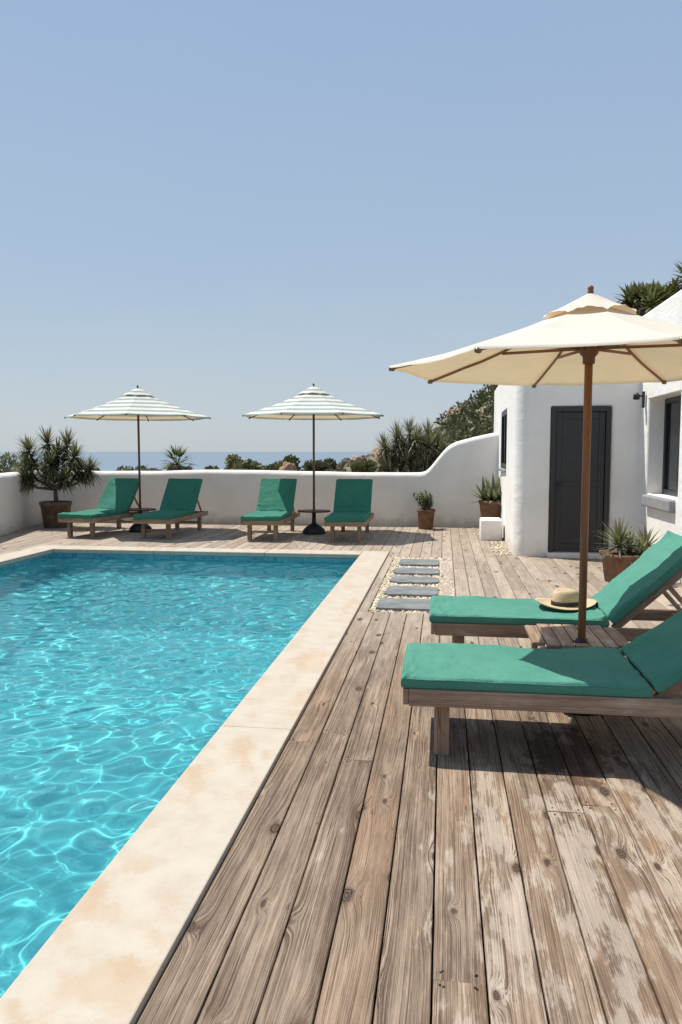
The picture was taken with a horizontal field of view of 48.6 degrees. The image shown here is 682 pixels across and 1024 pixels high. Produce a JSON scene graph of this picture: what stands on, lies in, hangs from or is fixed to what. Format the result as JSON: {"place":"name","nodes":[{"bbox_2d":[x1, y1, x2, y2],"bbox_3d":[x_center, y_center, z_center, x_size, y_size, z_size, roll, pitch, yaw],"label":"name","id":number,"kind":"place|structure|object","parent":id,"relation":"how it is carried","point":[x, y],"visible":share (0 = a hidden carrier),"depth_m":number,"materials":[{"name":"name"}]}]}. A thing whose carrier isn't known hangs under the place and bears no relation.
{"place":"outdoors","nodes":[
{"label":"outdoors","id":0,"kind":"place"},
{"bbox_2d":[0,452,371,472],"bbox_3d":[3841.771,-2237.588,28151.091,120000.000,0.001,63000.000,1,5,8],"label":"sea","id":1,"kind":"structure","parent":0,"point":[112,461],"depth_m":1848.72,"materials":[{"name":"liquid"}]},
{"bbox_2d":[0,404,547,1023],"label":"ground","id":2,"kind":"structure","parent":0,"point":[434,842],"depth_m":2.95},
{"bbox_2d":[0,451,16,472],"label":"bush","id":3,"kind":"object","parent":2,"relation":"on","point":[5,457],"visible":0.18,"depth_m":25.64,"materials":[{"name":"green plant"}]},
{"bbox_2d":[2,461,39,472],"bbox_3d":[-10.480,-0.424,24.445,2.456,2.669,1.987,2,5,22],"label":"bush","id":4,"kind":"object","parent":2,"relation":"on","point":[7,470],"visible":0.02,"depth_m":24.26,"materials":[{"name":"green plant"}]},
{"bbox_2d":[114,465,161,470],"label":"bush","id":5,"kind":"object","parent":2,"relation":"on","point":[143,467],"visible":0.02,"depth_m":24.65,"materials":[{"name":"green plant"}]},
{"bbox_2d":[158,443,195,470],"bbox_3d":[-5.170,-0.914,23.931,1.392,2.594,1.384,1,5,8],"label":"palm tree","id":6,"kind":"object","parent":2,"relation":"on","point":[178,465],"visible":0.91,"depth_m":23.74,"materials":[{"name":"green plant"}]},
{"bbox_2d":[203,465,219,469],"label":"bush","id":7,"kind":"object","parent":2,"relation":"on","point":[210,467],"visible":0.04,"depth_m":25.87,"materials":[{"name":"green plant"}]},
{"bbox_2d":[223,453,268,469],"bbox_3d":[-3.124,-0.973,24.700,2.097,1.907,2.265,1,5,8],"label":"bush","id":8,"kind":"object","parent":2,"relation":"on","point":[241,464],"visible":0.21,"depth_m":23.96,"materials":[{"name":"green plant"}]},
{"bbox_2d":[0,432,498,535],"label":"garden wall","id":9,"kind":"structure","parent":2,"relation":"on","point":[451,476],"depth_m":15.27,"materials":[{"name":"paint"}]},
{"bbox_2d":[265,460,283,467],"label":"bush","id":10,"kind":"object","parent":2,"relation":"on","point":[279,464],"visible":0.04,"depth_m":26.19,"materials":[{"name":"green plant"}]},
{"bbox_2d":[265,454,303,470],"bbox_3d":[-1.796,-1.025,24.612,1.478,1.778,1.445,1,5,8],"label":"bush","id":11,"kind":"object","parent":2,"relation":"on","point":[294,459],"visible":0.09,"depth_m":24.29,"materials":[{"name":"green plant"}]},
{"bbox_2d":[279,461,296,470],"bbox_3d":[-1.618,-0.882,23.231,0.692,1.354,0.645,-1,5,-17],"label":"boulder","id":12,"kind":"object","parent":2,"relation":"on","point":[286,466],"visible":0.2,"depth_m":23.08,"materials":[{"name":"beige stone"}]},
{"bbox_2d":[302,459,315,470],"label":"bush","id":13,"kind":"object","parent":2,"relation":"on","point":[307,466],"visible":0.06,"depth_m":26.25,"materials":[{"name":"green plant"}]},
{"bbox_2d":[312,457,336,470],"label":"bush","id":14,"kind":"object","parent":2,"relation":"on","point":[325,464],"visible":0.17,"depth_m":25.21,"materials":[{"name":"green plant"}]},
{"bbox_2d":[325,468,338,471],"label":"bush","id":15,"kind":"object","parent":2,"relation":"on","point":[332,470],"visible":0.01,"depth_m":23.56,"materials":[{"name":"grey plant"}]},
{"bbox_2d":[349,455,363,465],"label":"boulder","id":16,"kind":"object","parent":2,"relation":"on","point":[354,459],"visible":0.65,"depth_m":45.01,"materials":[{"name":"beige stone"}]},
{"bbox_2d":[350,459,378,471],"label":"bush","id":17,"kind":"object","parent":2,"relation":"on","point":[366,465],"visible":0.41,"depth_m":23.85,"materials":[{"name":"green plant"}]},
{"bbox_2d":[372,446,382,456],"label":"boulder","id":18,"kind":"object","parent":2,"relation":"on","point":[373,452],"visible":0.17,"depth_m":45.06,"materials":[{"name":"beige stone"}]},
{"bbox_2d":[370,415,448,471],"bbox_3d":[1.728,-1.184,18.285,2.459,2.391,1.547,1,5,8],"label":"yucca tree","id":19,"kind":"object","parent":2,"relation":"on","point":[424,450],"visible":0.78,"depth_m":18.08,"materials":[{"name":"green plant"}]},
{"bbox_2d":[446,408,460,419],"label":"boulder","id":20,"kind":"object","parent":2,"relation":"on","point":[448,413],"visible":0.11,"depth_m":44.69,"materials":[{"name":"beige stone"}]},
{"bbox_2d":[336,313,639,471],"bbox_3d":[8.129,-6.398,47.035,30.079,12.229,45.630,1,5,8],"label":"hillside scrub","id":21,"kind":"object","parent":2,"relation":"on","point":[470,427],"depth_m":39.38,"materials":[{"name":"green plant"}]},
{"bbox_2d":[615,278,676,315],"bbox_3d":[7.072,-3.004,17.621,1.504,4.817,1.549,-1,5,-9],"label":"tree","id":22,"kind":"object","parent":2,"relation":"on","point":[646,298],"visible":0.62,"depth_m":17.25,"materials":[{"name":"green plant"}]},
{"bbox_2d":[665,277,681,299],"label":"tree","id":23,"kind":"object","parent":2,"relation":"on","point":[673,285],"visible":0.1,"depth_m":17.43,"materials":[{"name":"green plant"}]},
{"bbox_2d":[667,260,681,291],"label":"palm tree","id":24,"kind":"object","parent":2,"relation":"on","point":[679,267],"visible":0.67,"depth_m":17.14,"materials":[{"name":"green plant"}]},
{"bbox_2d":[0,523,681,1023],"bbox_3d":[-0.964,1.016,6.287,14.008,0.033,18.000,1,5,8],"label":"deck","id":25,"kind":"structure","parent":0,"point":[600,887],"depth_m":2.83,"materials":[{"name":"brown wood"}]},
{"bbox_2d":[9,426,104,527],"bbox_3d":[-5.647,-0.729,14.961,2.083,2.067,1.338,1,5,8],"label":"potted yucca","id":26,"kind":"object","parent":25,"relation":"on","point":[51,464],"visible":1,"depth_m":14.78,"materials":[{"name":"green plant"}]},
{"bbox_2d":[57,478,148,537],"bbox_3d":[-4.342,-0.109,13.942,0.680,0.994,1.933,1,5,16],"label":"sun lounger","id":27,"kind":"object","parent":25,"relation":"on","point":[117,498],"visible":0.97,"depth_m":14.12,"materials":[{"name":"green fabric"}]},
{"bbox_2d":[64,385,210,531],"bbox_3d":[-3.782,-0.997,14.155,2.475,2.730,2.475,-3,5,-29],"label":"parasol","id":28,"kind":"object","parent":25,"relation":"on","point":[137,404],"visible":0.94,"depth_m":13.80,"materials":[{"name":"striped canvas"},{"name":"dark wood"},{"name":"black metal"}]},
{"bbox_2d":[128,508,155,512],"bbox_3d":[-3.782,-0.014,14.233,0.610,0.098,0.488,1,5,8],"label":"parasol table","id":29,"kind":"object","parent":28,"relation":"attached to","point":[141,509],"visible":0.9,"depth_m":14.05,"materials":[{"name":"brown wood"}]},
{"bbox_2d":[132,478,207,538],"bbox_3d":[-3.065,-0.094,13.748,0.680,0.994,1.933,1,5,9],"label":"sun lounger","id":30,"kind":"object","parent":25,"relation":"on","point":[180,500],"visible":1,"depth_m":14.00,"materials":[{"name":"green fabric"}]},
{"bbox_2d":[240,478,299,540],"bbox_3d":[-1.233,-0.077,13.499,0.680,1.001,1.934,1,5,7],"label":"sun lounger","id":31,"kind":"object","parent":25,"relation":"on","point":[275,505],"visible":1,"depth_m":13.75,"materials":[{"name":"green fabric"}]},
{"bbox_2d":[242,383,383,534],"bbox_3d":[-0.495,-0.965,13.759,2.475,2.730,2.475,4,6,44],"label":"parasol","id":32,"kind":"object","parent":25,"relation":"on","point":[313,402],"visible":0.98,"depth_m":13.34,"materials":[{"name":"striped canvas"},{"name":"dark wood"},{"name":"black metal"}]},
{"bbox_2d":[297,509,329,514],"bbox_3d":[-0.495,0.018,13.838,0.610,0.098,0.488,1,5,8],"label":"parasol table","id":33,"kind":"object","parent":32,"relation":"attached to","point":[313,512],"visible":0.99,"depth_m":13.79,"materials":[{"name":"brown wood"}]},
{"bbox_2d":[324,479,373,541],"bbox_3d":[0.171,-0.061,13.288,0.680,1.001,1.934,1,5,7],"label":"sun lounger","id":34,"kind":"object","parent":25,"relation":"on","point":[352,502],"visible":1,"depth_m":13.54,"materials":[{"name":"green fabric"}]},
{"bbox_2d":[76,529,666,989],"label":"deck nail heads","id":35,"kind":"object","parent":25,"relation":"on","point":[552,807],"visible":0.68,"depth_m":3.12,"materials":[{"name":"grey metal"}]},
{"bbox_2d":[411,490,434,529],"bbox_3d":[1.593,-0.051,14.687,0.500,0.760,0.607,1,5,8],"label":"potted shrub","id":36,"kind":"object","parent":25,"relation":"on","point":[425,511],"visible":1,"depth_m":14.57,"materials":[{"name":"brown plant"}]},
{"bbox_2d":[479,517,502,540],"bbox_3d":[2.573,0.298,12.986,0.365,0.375,0.480,1,5,8],"label":"block seat","id":37,"kind":"object","parent":25,"relation":"on","point":[490,528],"visible":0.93,"depth_m":12.75,"materials":[{"name":"white paint"}]},
{"bbox_2d":[489,541,512,555],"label":"pebbles","id":38,"kind":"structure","parent":25,"relation":"on","point":[500,548],"depth_m":11.59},
{"bbox_2d":[389,285,681,715],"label":"parasol","id":39,"kind":"object","parent":25,"relation":"on","point":[589,339],"visible":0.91,"depth_m":4.36,"materials":[{"name":"beige fabric"}]},
{"bbox_2d":[401,610,681,754],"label":"sun lounger","id":40,"kind":"object","parent":25,"relation":"on","point":[442,679],"visible":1,"depth_m":3.66,"materials":[{"name":"green fabric"}]},
{"bbox_2d":[429,530,681,643],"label":"sun lounger","id":41,"kind":"object","parent":25,"relation":"on","point":[637,587],"visible":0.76,"depth_m":5.06,"materials":[{"name":"green fabric"}]},
{"bbox_2d":[535,588,596,610],"bbox_3d":[1.583,0.604,5.320,0.430,0.120,0.382,-1,5,-12],"label":"straw hat","id":42,"kind":"object","parent":41,"relation":"on","point":[565,599],"visible":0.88,"depth_m":5.25,"materials":[{"name":"beige wicker"}]},
{"bbox_2d":[524,624,628,655],"bbox_3d":[1.416,0.939,4.585,0.554,0.397,0.540,1,5,8],"label":"side table","id":43,"kind":"object","parent":25,"relation":"on","point":[555,636],"visible":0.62,"depth_m":4.52,"materials":[{"name":"brown wood"}]},
{"bbox_2d":[593,513,664,581],"bbox_3d":[3.327,0.402,8.630,0.914,0.822,0.713,0,5,-4],"label":"potted yucca","id":44,"kind":"object","parent":25,"relation":"on","point":[617,562],"visible":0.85,"depth_m":8.58,"materials":[{"name":"plant"}]},
{"bbox_2d":[0,0,681,451],"label":"sky","id":45,"kind":"structure","parent":0,"point":[223,211],"materials":[{"name":"blue"}]},
{"bbox_2d":[470,474,501,517],"bbox_3d":[2.842,-0.190,14.069,1.193,1.134,1.062,1,5,8],"label":"potted agave","id":46,"kind":"object","parent":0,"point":[490,504],"visible":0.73,"depth_m":13.98,"materials":[{"name":"plant"}]},
{"bbox_2d":[494,290,681,583],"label":"white house","id":47,"kind":"structure","parent":0,"point":[636,464],"depth_m":10.64,"materials":[{"name":"paint"}]},
{"bbox_2d":[498,409,506,472],"bbox_3d":[2.874,-1.249,13.302,0.104,1.068,1.530,1,5,8],"label":"window","id":48,"kind":"structure","parent":47,"relation":"in","point":[504,414],"depth_m":13.51,"materials":[{"name":"black glass"}]},
{"bbox_2d":[548,406,611,551],"bbox_3d":[3.372,-0.454,10.687,0.816,2.056,0.128,1,5,8],"label":"door","id":49,"kind":"structure","parent":47,"relation":"in","point":[566,442],"depth_m":10.68,"materials":[{"name":"grey paint"}]},
{"bbox_2d":[633,391,644,407],"bbox_3d":[4.034,-1.522,10.242,0.150,0.220,0.090,1,5,8],"label":"wall lamp","id":50,"kind":"object","parent":47,"relation":"attached to","point":[636,396],"visible":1,"depth_m":10.21,"materials":[{"name":"black metal"}]},
{"bbox_2d":[641,395,680,512],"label":"window","id":51,"kind":"structure","parent":47,"relation":"in","point":[672,414],"depth_m":9.78,"materials":[{"name":"black glass"}]},
{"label":"pool basin","id":52,"kind":"structure","parent":0,"visible":0},
{"bbox_2d":[0,557,352,997],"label":"water","id":53,"kind":"structure","parent":52,"relation":"in","point":[126,686],"depth_m":5.12,"materials":[{"name":"blue liquid"}]},
{"bbox_2d":[0,553,355,570],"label":"pool tile band","id":54,"kind":"object","parent":52,"relation":"attached to","point":[171,557],"visible":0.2,"depth_m":11.20,"materials":[{"name":"blue tile"}]},
{"bbox_2d":[0,545,388,1023],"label":"pool coping","id":55,"kind":"object","parent":52,"relation":"on","point":[106,952],"visible":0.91,"depth_m":2.83,"materials":[{"name":"beige stone"}]},
{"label":"gravel bed","id":56,"kind":"structure","parent":0,"visible":0},
{"bbox_2d":[376,598,430,612],"bbox_3d":[0.643,0.912,7.386,0.571,0.040,0.492,1,5,7],"label":"stepping stone","id":57,"kind":"object","parent":56,"relation":"on","point":[396,604],"visible":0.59,"depth_m":7.33,"materials":[{"name":"grey stone"}]},
{"bbox_2d":[384,585,437,597],"bbox_3d":[0.759,0.855,8.092,0.561,0.040,0.512,1,5,9],"label":"stepping stone","id":58,"kind":"object","parent":56,"relation":"on","point":[411,591],"visible":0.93,"depth_m":8.01,"materials":[{"name":"grey stone"}]},
{"bbox_2d":[369,556,455,614],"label":"gravel pebbles","id":59,"kind":"object","parent":56,"relation":"on","point":[385,585],"visible":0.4,"depth_m":8.58,"materials":[{"name":"beige gravel"}]},
{"bbox_2d":[390,576,438,585],"bbox_3d":[0.854,0.800,8.785,0.565,0.040,0.419,1,5,7],"label":"stepping stone","id":60,"kind":"object","parent":56,"relation":"on","point":[413,580],"visible":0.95,"depth_m":8.69,"materials":[{"name":"grey stone"}]},
{"bbox_2d":[394,567,438,576],"bbox_3d":[0.941,0.748,9.430,0.567,0.040,0.449,1,5,8],"label":"stepping stone","id":61,"kind":"object","parent":56,"relation":"on","point":[431,572],"visible":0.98,"depth_m":9.34,"materials":[{"name":"grey stone"}]},
{"bbox_2d":[399,559,438,566],"bbox_3d":[1.048,0.689,10.169,0.535,0.040,0.514,1,5,9],"label":"stepping stone","id":62,"kind":"object","parent":56,"relation":"on","point":[420,562],"visible":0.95,"depth_m":10.10,"materials":[{"name":"grey stone"}]},
{"bbox_3d":[-1.604,0.363,15.740,10.600,0.165,0.597,1,5,8],"label":"wall foot bed","id":63,"kind":"object","parent":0,"visible":0},
{"bbox_2d":[42,522,478,534],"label":"wall foot gravel","id":64,"kind":"structure","parent":63,"relation":"on","point":[475,531],"depth_m":15.19,"materials":[{"name":"beige gravel"}]}
]}

